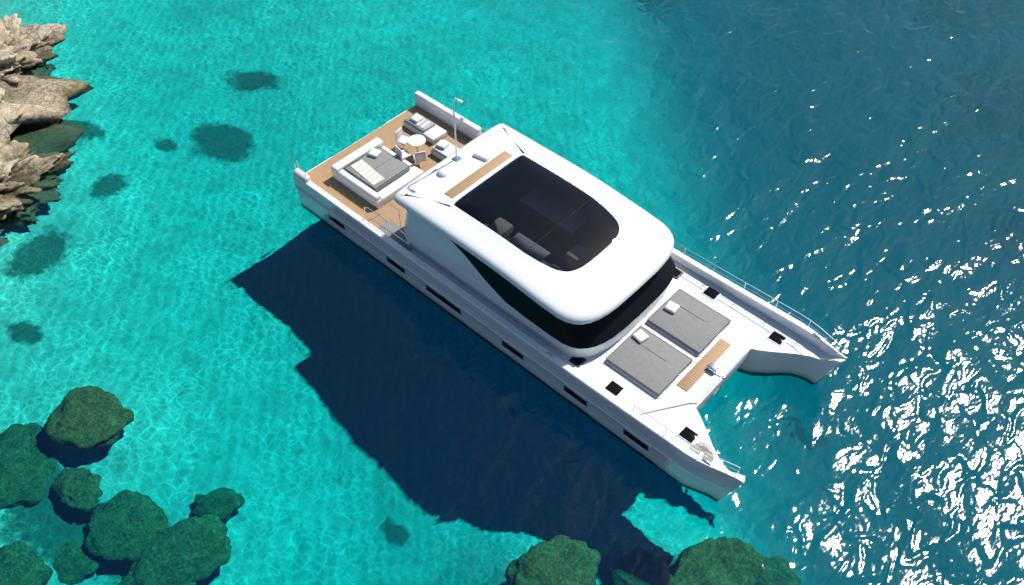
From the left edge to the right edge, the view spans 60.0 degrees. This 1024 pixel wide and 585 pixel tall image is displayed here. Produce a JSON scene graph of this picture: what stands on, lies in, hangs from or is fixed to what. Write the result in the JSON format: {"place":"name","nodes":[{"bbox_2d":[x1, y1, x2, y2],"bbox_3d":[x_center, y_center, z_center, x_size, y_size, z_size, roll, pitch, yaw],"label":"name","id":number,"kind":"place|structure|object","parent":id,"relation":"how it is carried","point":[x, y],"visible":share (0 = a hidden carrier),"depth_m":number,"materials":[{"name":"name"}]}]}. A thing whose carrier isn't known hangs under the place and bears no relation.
{"place":"outdoors","nodes":[
{"label":"outdoors","id":0,"kind":"place"},
{"bbox_2d":[0,0,1023,584],"bbox_3d":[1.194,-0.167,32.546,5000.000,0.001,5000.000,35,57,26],"label":"sea water","id":1,"kind":"structure","parent":0,"point":[226,358],"depth_m":31.99,"materials":[{"name":"teal liquid"}]},
{"bbox_2d":[289,91,846,501],"bbox_3d":[1.219,-1.993,30.418,20.070,7.108,6.768,35,57,26],"label":"catamaran","id":2,"kind":"object","parent":1,"relation":"on","point":[615,313],"visible":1,"depth_m":29.49,"materials":[{"name":"white plastic"}]},
{"bbox_3d":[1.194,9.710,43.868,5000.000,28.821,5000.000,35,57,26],"label":"seabed","id":3,"kind":"structure","parent":0,"visible":0},
{"bbox_2d":[0,140,66,219],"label":"shore rock","id":4,"kind":"object","parent":3,"relation":"on","point":[33,167],"visible":0.62,"depth_m":36.61,"materials":[{"name":"stone"}]},
{"bbox_2d":[0,13,67,82],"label":"shore rock","id":5,"kind":"object","parent":3,"relation":"on","point":[22,47],"visible":0.59,"depth_m":42.42,"materials":[{"name":"stone"}]},
{"bbox_2d":[0,71,88,163],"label":"shore rock","id":6,"kind":"object","parent":3,"relation":"on","point":[26,99],"visible":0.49,"depth_m":39.52,"materials":[{"name":"stone"}]}
]}

